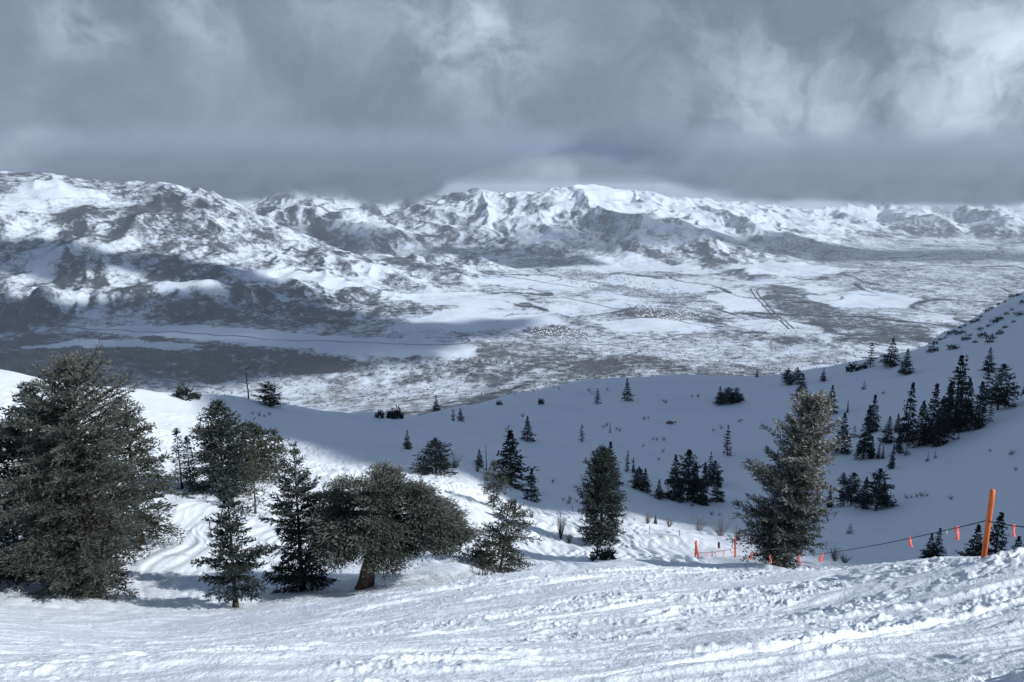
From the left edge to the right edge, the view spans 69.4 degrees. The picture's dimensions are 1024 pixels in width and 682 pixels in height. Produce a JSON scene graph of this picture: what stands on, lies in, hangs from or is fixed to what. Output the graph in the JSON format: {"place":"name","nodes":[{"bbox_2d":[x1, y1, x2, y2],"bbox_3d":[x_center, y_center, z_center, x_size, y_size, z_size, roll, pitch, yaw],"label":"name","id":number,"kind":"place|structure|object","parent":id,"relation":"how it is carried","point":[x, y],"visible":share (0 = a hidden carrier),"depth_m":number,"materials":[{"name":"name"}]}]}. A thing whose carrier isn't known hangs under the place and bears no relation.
{"place":"outdoors","nodes":[
{"label":"outdoors","id":0,"kind":"place"},
{"bbox_2d":[53,326,469,344],"bbox_3d":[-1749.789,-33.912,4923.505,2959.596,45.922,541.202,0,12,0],"label":"valley road","id":1,"kind":"structure","parent":0,"point":[269,339],"depth_m":4891.37,"materials":[{"name":"asphalt"}]},
{"bbox_2d":[281,247,577,287],"bbox_3d":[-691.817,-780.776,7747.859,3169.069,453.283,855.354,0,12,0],"label":"valley road","id":2,"kind":"structure","parent":0,"point":[387,263],"depth_m":7586.78,"materials":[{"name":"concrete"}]},
{"bbox_2d":[0,291,1023,681],"bbox_3d":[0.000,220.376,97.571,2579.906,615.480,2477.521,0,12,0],"label":"snow slope","id":3,"kind":"structure","parent":0,"point":[656,603],"depth_m":28.64,"materials":[{"name":"snow"}]},
{"bbox_2d":[0,494,44,591],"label":"fir tree","id":4,"kind":"object","parent":3,"relation":"on","point":[5,564],"visible":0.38,"depth_m":28.54,"materials":[{"name":"green plant"}]},
{"bbox_2d":[0,379,141,585],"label":"fir tree","id":5,"kind":"object","parent":3,"relation":"on","point":[8,446],"visible":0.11,"depth_m":30.58,"materials":[{"name":"green plant"}]},
{"bbox_2d":[0,341,171,602],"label":"fir tree","id":6,"kind":"object","parent":3,"relation":"on","point":[72,513],"visible":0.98,"depth_m":27.19,"materials":[{"name":"green plant"}]},
{"bbox_2d":[97,396,188,550],"bbox_3d":[-19.528,6.997,38.036,4.991,8.622,4.876,-9,15,-38],"label":"fir tree","id":7,"kind":"object","parent":3,"relation":"on","point":[151,518],"visible":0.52,"depth_m":38.12,"materials":[{"name":"green plant"}]},
{"bbox_2d":[168,428,196,489],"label":"fir tree","id":8,"kind":"object","parent":3,"relation":"on","point":[181,486],"visible":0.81,"depth_m":51.43,"materials":[{"name":"green plant"}]},
{"bbox_2d":[171,381,194,400],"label":"dark bush","id":9,"kind":"object","parent":3,"relation":"on","point":[179,392],"visible":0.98,"depth_m":112.61,"materials":[{"name":"plant"}]},
{"bbox_2d":[182,436,197,485],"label":"fir tree","id":10,"kind":"object","parent":3,"relation":"on","point":[186,439],"visible":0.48,"depth_m":52.64,"materials":[{"name":"green plant"}]},
{"bbox_2d":[186,473,200,490],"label":"fir sapling","id":11,"kind":"object","parent":3,"relation":"on","point":[196,480],"visible":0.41,"depth_m":51.15,"materials":[{"name":"green plant"}]},
{"bbox_2d":[189,390,201,399],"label":"dark bush","id":12,"kind":"object","parent":3,"relation":"on","point":[196,396],"visible":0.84,"depth_m":114.37,"materials":[{"name":"plant"}]},
{"bbox_2d":[174,399,263,499],"bbox_3d":[-20.067,7.495,50.709,5.949,7.459,5.501,0,12,0],"label":"fir tree","id":13,"kind":"object","parent":3,"relation":"on","point":[216,470],"visible":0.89,"depth_m":49.98,"materials":[{"name":"green plant"}]},
{"bbox_2d":[190,476,274,607],"bbox_3d":[-10.039,7.384,26.465,2.933,5.426,2.717,0,12,0],"label":"fir tree","id":14,"kind":"object","parent":3,"relation":"on","point":[234,571],"visible":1,"depth_m":26.36,"materials":[{"name":"green plant"}]},
{"bbox_2d":[241,367,251,398],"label":"dead tree","id":15,"kind":"object","parent":3,"relation":"on","point":[246,383],"visible":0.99,"depth_m":125.86,"materials":[{"name":"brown wood"}]},
{"bbox_2d":[234,445,270,516],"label":"pine tree","id":16,"kind":"object","parent":3,"relation":"on","point":[253,478],"visible":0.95,"depth_m":46.75,"materials":[{"name":"green plant"}]},
{"bbox_2d":[225,421,288,482],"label":"pine tree","id":17,"kind":"object","parent":3,"relation":"on","point":[264,449],"visible":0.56,"depth_m":57.22,"materials":[{"name":"green plant"}]},
{"bbox_2d":[250,381,289,406],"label":"pine tree","id":18,"kind":"object","parent":3,"relation":"on","point":[268,397],"visible":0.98,"depth_m":124.60,"materials":[{"name":"green plant"}]},
{"bbox_2d":[261,431,292,473],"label":"pine tree","id":19,"kind":"object","parent":3,"relation":"on","point":[277,439],"visible":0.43,"depth_m":61.74,"materials":[{"name":"green plant"}]},
{"bbox_2d":[255,441,338,593],"bbox_3d":[-8.665,7.358,29.735,3.509,6.985,2.828,0,12,0],"label":"fir tree","id":20,"kind":"object","parent":3,"relation":"on","point":[299,577],"visible":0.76,"depth_m":29.54,"materials":[{"name":"green plant"}]},
{"bbox_2d":[375,409,384,417],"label":"dark bush","id":21,"kind":"object","parent":3,"relation":"on","point":[379,414],"visible":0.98,"depth_m":142.50,"materials":[{"name":"plant"}]},
{"bbox_2d":[385,408,397,418],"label":"dark bush","id":22,"kind":"object","parent":3,"relation":"on","point":[391,415],"visible":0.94,"depth_m":144.84,"materials":[{"name":"plant"}]},
{"bbox_2d":[300,459,489,589],"bbox_3d":[-4.457,7.418,28.922,7.276,5.870,6.287,0,12,0],"label":"pine tree","id":23,"kind":"object","parent":3,"relation":"on","point":[377,527],"visible":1,"depth_m":27.69,"materials":[{"name":"green plant"}]},
{"bbox_2d":[394,406,403,418],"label":"dark bush","id":24,"kind":"object","parent":3,"relation":"on","point":[400,414],"visible":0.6,"depth_m":148.86,"materials":[{"name":"plant"}]},
{"bbox_2d":[403,430,411,449],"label":"fir tree","id":25,"kind":"object","parent":3,"relation":"on","point":[407,444],"visible":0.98,"depth_m":91.84,"materials":[{"name":"green plant"}]},
{"bbox_2d":[408,438,458,474],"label":"pine tree","id":26,"kind":"object","parent":3,"relation":"on","point":[439,458],"visible":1,"depth_m":69.75,"materials":[{"name":"green plant"}]},
{"bbox_2d":[431,395,440,411],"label":"fir tree","id":27,"kind":"object","parent":3,"relation":"on","point":[435,406],"visible":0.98,"depth_m":252.52,"materials":[{"name":"green plant"}]},
{"bbox_2d":[475,449,484,468],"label":"fir tree","id":28,"kind":"object","parent":3,"relation":"on","point":[479,460],"visible":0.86,"depth_m":103.18,"materials":[{"name":"green plant"}]},
{"bbox_2d":[470,555,512,574],"bbox_3d":[-0.667,6.904,21.889,1.042,0.828,1.189,5,13,23],"label":"dry tuft","id":29,"kind":"object","parent":3,"relation":"on","point":[494,570],"visible":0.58,"depth_m":21.90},
{"bbox_2d":[477,460,512,509],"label":"pine tree","id":30,"kind":"object","parent":3,"relation":"on","point":[497,484],"visible":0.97,"depth_m":58.26,"materials":[{"name":"green plant"}]},
{"bbox_2d":[451,497,541,572],"bbox_3d":[-0.834,9.124,34.207,4.588,4.151,4.643,0,12,0],"label":"fir sapling","id":31,"kind":"object","parent":3,"relation":"on","point":[503,544],"visible":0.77,"depth_m":33.84,"materials":[{"name":"green plant"}]},
{"bbox_2d":[493,430,538,489],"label":"fir tree","id":32,"kind":"object","parent":3,"relation":"on","point":[504,462],"visible":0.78,"depth_m":100.79,"materials":[{"name":"green plant"}]},
{"bbox_2d":[519,416,535,441],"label":"fir tree","id":33,"kind":"object","parent":3,"relation":"on","point":[526,426],"visible":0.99,"depth_m":166.67,"materials":[{"name":"green plant"}]},
{"bbox_2d":[519,469,541,502],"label":"fir tree","id":34,"kind":"object","parent":3,"relation":"on","point":[531,491],"visible":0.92,"depth_m":85.87,"materials":[{"name":"green plant"}]},
{"bbox_2d":[555,512,567,538],"bbox_3d":[3.541,13.274,52.924,1.020,2.352,1.571,3,12,12],"label":"bare shrub","id":35,"kind":"object","parent":3,"relation":"on","point":[560,525],"visible":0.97,"depth_m":52.76,"materials":[{"name":"plant"}]},
{"bbox_2d":[564,530,574,542],"bbox_3d":[4.013,13.687,51.637,0.803,1.112,0.708,5,13,23],"label":"bare shrub","id":36,"kind":"object","parent":3,"relation":"on","point":[569,538],"visible":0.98,"depth_m":51.64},
{"bbox_2d":[589,545,607,560],"bbox_3d":[4.850,11.971,41.512,1.157,1.005,1.108,8,14,34],"label":"juniper bush","id":37,"kind":"object","parent":3,"relation":"on","point":[597,554],"visible":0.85,"depth_m":41.38,"materials":[{"name":"plant"}]},
{"bbox_2d":[574,444,628,546],"bbox_3d":[6.265,10.828,51.365,4.038,7.694,3.820,0,12,0],"label":"pine tree","id":38,"kind":"object","parent":3,"relation":"on","point":[608,482],"visible":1,"depth_m":50.91,"materials":[{"name":"green plant"}]},
{"bbox_2d":[601,546,617,559],"bbox_3d":[5.412,11.933,41.355,0.966,1.093,0.964,10,16,41],"label":"juniper bush","id":39,"kind":"object","parent":3,"relation":"on","point":[608,552],"visible":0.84,"depth_m":41.27,"materials":[{"name":"plant"}]},
{"bbox_2d":[599,441,623,490],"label":"fir tree","id":40,"kind":"object","parent":3,"relation":"on","point":[611,447],"visible":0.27,"depth_m":120.05,"materials":[{"name":"green plant"}]},
{"bbox_2d":[622,378,634,400],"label":"fir tree","id":41,"kind":"object","parent":3,"relation":"on","point":[627,384],"visible":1,"depth_m":290.20,"materials":[{"name":"green plant"}]},
{"bbox_2d":[627,466,650,488],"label":"pine tree","id":42,"kind":"object","parent":3,"relation":"on","point":[636,481],"visible":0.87,"depth_m":128.04,"materials":[{"name":"green plant"}]},
{"bbox_2d":[636,468,652,493],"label":"fir tree","id":43,"kind":"object","parent":3,"relation":"on","point":[644,483],"visible":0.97,"depth_m":127.12,"materials":[{"name":"green plant"}]},
{"bbox_2d":[650,479,665,499],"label":"fir tree","id":44,"kind":"object","parent":3,"relation":"on","point":[659,493],"visible":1,"depth_m":123.27,"materials":[{"name":"green plant"}]},
{"bbox_2d":[660,454,688,502],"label":"fir tree","id":45,"kind":"object","parent":3,"relation":"on","point":[677,487],"visible":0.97,"depth_m":124.41,"materials":[{"name":"green plant"}]},
{"bbox_2d":[665,449,713,497],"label":"pine tree","id":46,"kind":"object","parent":3,"relation":"on","point":[686,475],"visible":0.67,"depth_m":128.14,"materials":[{"name":"green plant"}]},
{"bbox_2d":[683,462,702,502],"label":"fir tree","id":47,"kind":"object","parent":3,"relation":"on","point":[694,486],"visible":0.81,"depth_m":125.89,"materials":[{"name":"green plant"}]},
{"bbox_2d":[691,510,708,530],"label":"bare shrub","id":48,"kind":"object","parent":3,"relation":"on","point":[699,528],"visible":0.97,"depth_m":72.70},
{"bbox_2d":[692,462,710,505],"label":"fir tree","id":49,"kind":"object","parent":3,"relation":"on","point":[703,497],"visible":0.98,"depth_m":123.56,"materials":[{"name":"green plant"}]},
{"bbox_2d":[702,460,723,483],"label":"pine tree","id":50,"kind":"object","parent":3,"relation":"on","point":[711,476],"visible":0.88,"depth_m":150.59,"materials":[{"name":"green plant"}]},
{"bbox_2d":[708,473,726,502],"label":"fir tree","id":51,"kind":"object","parent":3,"relation":"on","point":[716,491],"visible":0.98,"depth_m":126.65,"materials":[{"name":"green plant"}]},
{"bbox_2d":[712,386,726,404],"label":"fir tree","id":52,"kind":"object","parent":3,"relation":"on","point":[718,398],"visible":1,"depth_m":282.65,"materials":[{"name":"green plant"}]},
{"bbox_2d":[711,514,735,535],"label":"bare shrub","id":53,"kind":"object","parent":3,"relation":"on","point":[720,531],"visible":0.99,"depth_m":65.94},
{"bbox_2d":[722,425,732,455],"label":"fir tree","id":54,"kind":"object","parent":3,"relation":"on","point":[727,443],"visible":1,"depth_m":187.57,"materials":[{"name":"green plant"}]},
{"bbox_2d":[714,387,741,403],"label":"juniper bush","id":55,"kind":"object","parent":3,"relation":"on","point":[726,393],"visible":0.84,"depth_m":285.87,"materials":[{"name":"green plant"}]},
{"bbox_2d":[728,387,743,402],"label":"pine tree","id":56,"kind":"object","parent":3,"relation":"on","point":[736,391],"visible":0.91,"depth_m":286.27,"materials":[{"name":"green plant"}]},
{"bbox_2d":[725,388,848,568],"bbox_3d":[13.542,7.068,36.473,5.533,9.696,4.336,0,12,0],"label":"pine tree","id":57,"kind":"object","parent":3,"relation":"on","point":[780,545],"visible":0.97,"depth_m":36.02,"materials":[{"name":"green plant"}]},
{"bbox_2d":[779,368,795,384],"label":"pine tree","id":58,"kind":"object","parent":3,"relation":"on","point":[787,380],"visible":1,"depth_m":324.50,"materials":[{"name":"green plant"}]},
{"bbox_2d":[790,367,802,384],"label":"pine tree","id":59,"kind":"object","parent":3,"relation":"on","point":[796,376],"visible":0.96,"depth_m":323.70,"materials":[{"name":"green plant"}]},
{"bbox_2d":[790,374,809,400],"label":"fir tree","id":60,"kind":"object","parent":3,"relation":"on","point":[802,384],"visible":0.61,"depth_m":271.52,"materials":[{"name":"green plant"}]},
{"bbox_2d":[825,485,834,507],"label":"fir tree","id":61,"kind":"object","parent":3,"relation":"on","point":[829,505],"visible":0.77,"depth_m":115.46,"materials":[{"name":"green plant"}]},
{"bbox_2d":[826,385,838,415],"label":"fir tree","id":62,"kind":"object","parent":3,"relation":"on","point":[832,388],"visible":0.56,"depth_m":226.25,"materials":[{"name":"green plant"}]},
{"bbox_2d":[829,546,841,560],"bbox_3d":[22.269,14.688,50.956,0.845,1.278,0.974,6,13,28],"label":"bare shrub","id":63,"kind":"object","parent":3,"relation":"on","point":[834,557],"visible":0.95,"depth_m":50.97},
{"bbox_2d":[831,412,853,454],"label":"fir tree","id":64,"kind":"object","parent":3,"relation":"on","point":[844,450],"visible":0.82,"depth_m":166.09,"materials":[{"name":"green plant"}]},
{"bbox_2d":[836,472,848,484],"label":"pine tree","id":65,"kind":"object","parent":3,"relation":"on","point":[844,478],"visible":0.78,"depth_m":136.04,"materials":[{"name":"green plant"}]},
{"bbox_2d":[833,472,868,505],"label":"pine tree","id":66,"kind":"object","parent":3,"relation":"on","point":[849,496],"visible":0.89,"depth_m":114.52,"materials":[{"name":"green plant"}]},
{"bbox_2d":[845,362,861,372],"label":"dark bush","id":67,"kind":"object","parent":3,"relation":"on","point":[851,367],"visible":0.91,"depth_m":336.91,"materials":[{"name":"plant"}]},
{"bbox_2d":[855,476,871,508],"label":"fir tree","id":68,"kind":"object","parent":3,"relation":"on","point":[862,490],"visible":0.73,"depth_m":109.49,"materials":[{"name":"green plant"}]},
{"bbox_2d":[853,405,875,460],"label":"fir tree","id":69,"kind":"object","parent":3,"relation":"on","point":[863,445],"visible":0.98,"depth_m":156.72,"materials":[{"name":"green plant"}]},
{"bbox_2d":[861,343,877,366],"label":"fir tree","id":70,"kind":"object","parent":3,"relation":"on","point":[871,358],"visible":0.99,"depth_m":336.61,"materials":[{"name":"green plant"}]},
{"bbox_2d":[866,436,875,458],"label":"fir tree","id":71,"kind":"object","parent":3,"relation":"on","point":[872,445],"visible":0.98,"depth_m":156.06,"materials":[{"name":"green plant"}]},
{"bbox_2d":[863,395,881,433],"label":"fir tree","id":72,"kind":"object","parent":3,"relation":"on","point":[875,423],"visible":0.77,"depth_m":185.22,"materials":[{"name":"green plant"}]},
{"bbox_2d":[856,468,898,510],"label":"pine tree","id":73,"kind":"object","parent":3,"relation":"on","point":[876,487],"visible":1,"depth_m":107.50,"materials":[{"name":"green plant"}]},
{"bbox_2d":[877,416,894,443],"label":"fir tree","id":74,"kind":"object","parent":3,"relation":"on","point":[886,439],"visible":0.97,"depth_m":165.96,"materials":[{"name":"green plant"}]},
{"bbox_2d":[877,338,900,367],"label":"fir tree","id":75,"kind":"object","parent":3,"relation":"on","point":[890,362],"visible":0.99,"depth_m":320.80,"materials":[{"name":"green plant"}]},
{"bbox_2d":[886,445,895,468],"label":"fir tree","id":76,"kind":"object","parent":3,"relation":"on","point":[891,464],"visible":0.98,"depth_m":142.86,"materials":[{"name":"green plant"}]},
{"bbox_2d":[892,413,900,432],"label":"fir tree","id":77,"kind":"object","parent":3,"relation":"on","point":[896,424],"visible":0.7,"depth_m":174.44,"materials":[{"name":"green plant"}]},
{"bbox_2d":[894,428,904,453],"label":"fir tree","id":78,"kind":"object","parent":3,"relation":"on","point":[899,448],"visible":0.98,"depth_m":155.00,"materials":[{"name":"green plant"}]},
{"bbox_2d":[891,382,917,442],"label":"fir tree","id":79,"kind":"object","parent":3,"relation":"on","point":[906,427],"visible":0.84,"depth_m":162.06,"materials":[{"name":"green plant"}]},
{"bbox_2d":[897,349,914,374],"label":"fir tree","id":80,"kind":"object","parent":3,"relation":"on","point":[903,369],"visible":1,"depth_m":291.49,"materials":[{"name":"green plant"}]},
{"bbox_2d":[906,400,930,447],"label":"fir tree","id":81,"kind":"object","parent":3,"relation":"on","point":[921,439],"visible":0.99,"depth_m":155.29,"materials":[{"name":"green plant"}]},
{"bbox_2d":[917,534,936,557],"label":"fir tree","id":82,"kind":"object","parent":3,"relation":"on","point":[925,551],"visible":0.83,"depth_m":57.22,"materials":[{"name":"green plant"}]},
{"bbox_2d":[921,383,947,444],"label":"fir tree","id":83,"kind":"object","parent":3,"relation":"on","point":[934,409],"visible":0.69,"depth_m":155.09,"materials":[{"name":"green plant"}]},
{"bbox_2d":[922,528,947,557],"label":"fir tree","id":84,"kind":"object","parent":3,"relation":"on","point":[938,551],"visible":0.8,"depth_m":56.89,"materials":[{"name":"green plant"}]},
{"bbox_2d":[924,398,954,446],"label":"fir tree","id":85,"kind":"object","parent":3,"relation":"on","point":[940,436],"visible":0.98,"depth_m":152.51,"materials":[{"name":"green plant"}]},
{"bbox_2d":[936,382,955,434],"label":"fir tree","id":86,"kind":"object","parent":3,"relation":"on","point":[950,388],"visible":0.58,"depth_m":160.52,"materials":[{"name":"green plant"}]},
{"bbox_2d":[935,355,975,424],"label":"fir tree","id":87,"kind":"object","parent":3,"relation":"on","point":[959,375],"visible":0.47,"depth_m":163.79,"materials":[{"name":"green plant"}]},
{"bbox_2d":[946,389,967,432],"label":"fir tree","id":88,"kind":"object","parent":3,"relation":"on","point":[958,424],"visible":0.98,"depth_m":157.88,"materials":[{"name":"green plant"}]},
{"bbox_2d":[955,378,976,427],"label":"fir tree","id":89,"kind":"object","parent":3,"relation":"on","point":[969,406],"visible":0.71,"depth_m":160.37,"materials":[{"name":"green plant"}]},
{"bbox_2d":[953,524,989,555],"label":"fir tree","id":90,"kind":"object","parent":3,"relation":"on","point":[971,552],"visible":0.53,"depth_m":44.67,"materials":[{"name":"green plant"}]},
{"bbox_2d":[965,381,988,430],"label":"fir tree","id":91,"kind":"object","parent":3,"relation":"on","point":[978,418],"visible":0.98,"depth_m":154.34,"materials":[{"name":"green plant"}]},
{"bbox_2d":[979,371,992,406],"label":"fir tree","id":92,"kind":"object","parent":3,"relation":"on","point":[987,382],"visible":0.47,"depth_m":176.46,"materials":[{"name":"green plant"}]},
{"bbox_2d":[981,489,994,558],"bbox_3d":[6.605,2.673,10.284,0.070,1.295,0.071,0,12,0],"label":"marker pole","id":93,"kind":"object","parent":3,"relation":"on","point":[988,524],"visible":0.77,"depth_m":10.23,"materials":[{"name":"orange plastic"}]},
{"bbox_2d":[735,520,985,564],"bbox_3d":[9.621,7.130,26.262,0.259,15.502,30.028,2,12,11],"label":"boundary rope","id":94,"kind":"object","parent":93,"relation":"attached to","point":[956,528],"visible":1,"depth_m":13.86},
{"bbox_2d":[988,521,1023,536],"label":"boundary rope","id":95,"kind":"object","parent":93,"relation":"attached to","point":[1013,528],"visible":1,"depth_m":9.50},
{"bbox_2d":[978,347,998,373],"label":"fir tree","id":96,"kind":"object","parent":3,"relation":"on","point":[988,363],"visible":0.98,"depth_m":238.16,"materials":[{"name":"green plant"}]},
{"bbox_2d":[986,398,995,421],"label":"fir tree","id":97,"kind":"object","parent":3,"relation":"on","point":[990,412],"visible":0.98,"depth_m":158.64,"materials":[{"name":"green plant"}]},
{"bbox_2d":[977,512,1010,555],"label":"fir tree","id":98,"kind":"object","parent":3,"relation":"on","point":[993,535],"visible":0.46,"depth_m":43.95,"materials":[{"name":"green plant"}]},
{"bbox_2d":[974,363,1023,409],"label":"pine tree","id":99,"kind":"object","parent":3,"relation":"on","point":[1005,399],"visible":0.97,"depth_m":169.33,"materials":[{"name":"green plant"}]},
{"bbox_2d":[1011,536,1023,549],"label":"fir tree","id":100,"kind":"object","parent":3,"relation":"on","point":[1018,540],"visible":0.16,"depth_m":43.46,"materials":[{"name":"green plant"}]},
{"bbox_2d":[0,171,1023,415],"bbox_3d":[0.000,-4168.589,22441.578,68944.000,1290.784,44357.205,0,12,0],"label":"valley terrain","id":101,"kind":"structure","parent":0,"point":[578,231],"depth_m":6527.20,"materials":[{"name":"snow"}]},
{"bbox_2d":[0,176,1023,406],"bbox_3d":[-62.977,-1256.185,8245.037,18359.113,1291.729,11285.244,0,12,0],"label":"valley trees","id":102,"kind":"object","parent":101,"relation":"on","point":[483,333],"visible":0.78,"depth_m":4834.65,"materials":[{"name":"plant"}]},
{"bbox_2d":[430,253,933,339],"bbox_3d":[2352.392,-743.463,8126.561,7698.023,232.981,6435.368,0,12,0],"label":"town houses","id":103,"kind":"structure","parent":101,"relation":"on","point":[630,306],"depth_m":6093.65,"materials":[{"name":"white"}]},
{"bbox_2d":[750,274,834,328],"bbox_3d":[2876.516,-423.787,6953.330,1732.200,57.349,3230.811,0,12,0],"label":"highway","id":104,"kind":"structure","parent":101,"relation":"on","point":[768,310],"depth_m":6773.64,"materials":[{"name":"asphalt"}]},
{"bbox_2d":[0,0,1023,207],"label":"sky","id":105,"kind":"structure","parent":0,"point":[785,103],"materials":[{"name":"grey"}]},
{"bbox_2d":[490,333,713,349],"bbox_3d":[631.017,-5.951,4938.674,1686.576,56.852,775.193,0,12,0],"label":"valley road","id":106,"kind":"structure","parent":0,"point":[600,344],"depth_m":4930.47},
{"bbox_2d":[518,294,750,333],"bbox_3d":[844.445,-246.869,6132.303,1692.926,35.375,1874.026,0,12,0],"label":"valley road","id":107,"kind":"structure","parent":0,"point":[637,312],"depth_m":6104.86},
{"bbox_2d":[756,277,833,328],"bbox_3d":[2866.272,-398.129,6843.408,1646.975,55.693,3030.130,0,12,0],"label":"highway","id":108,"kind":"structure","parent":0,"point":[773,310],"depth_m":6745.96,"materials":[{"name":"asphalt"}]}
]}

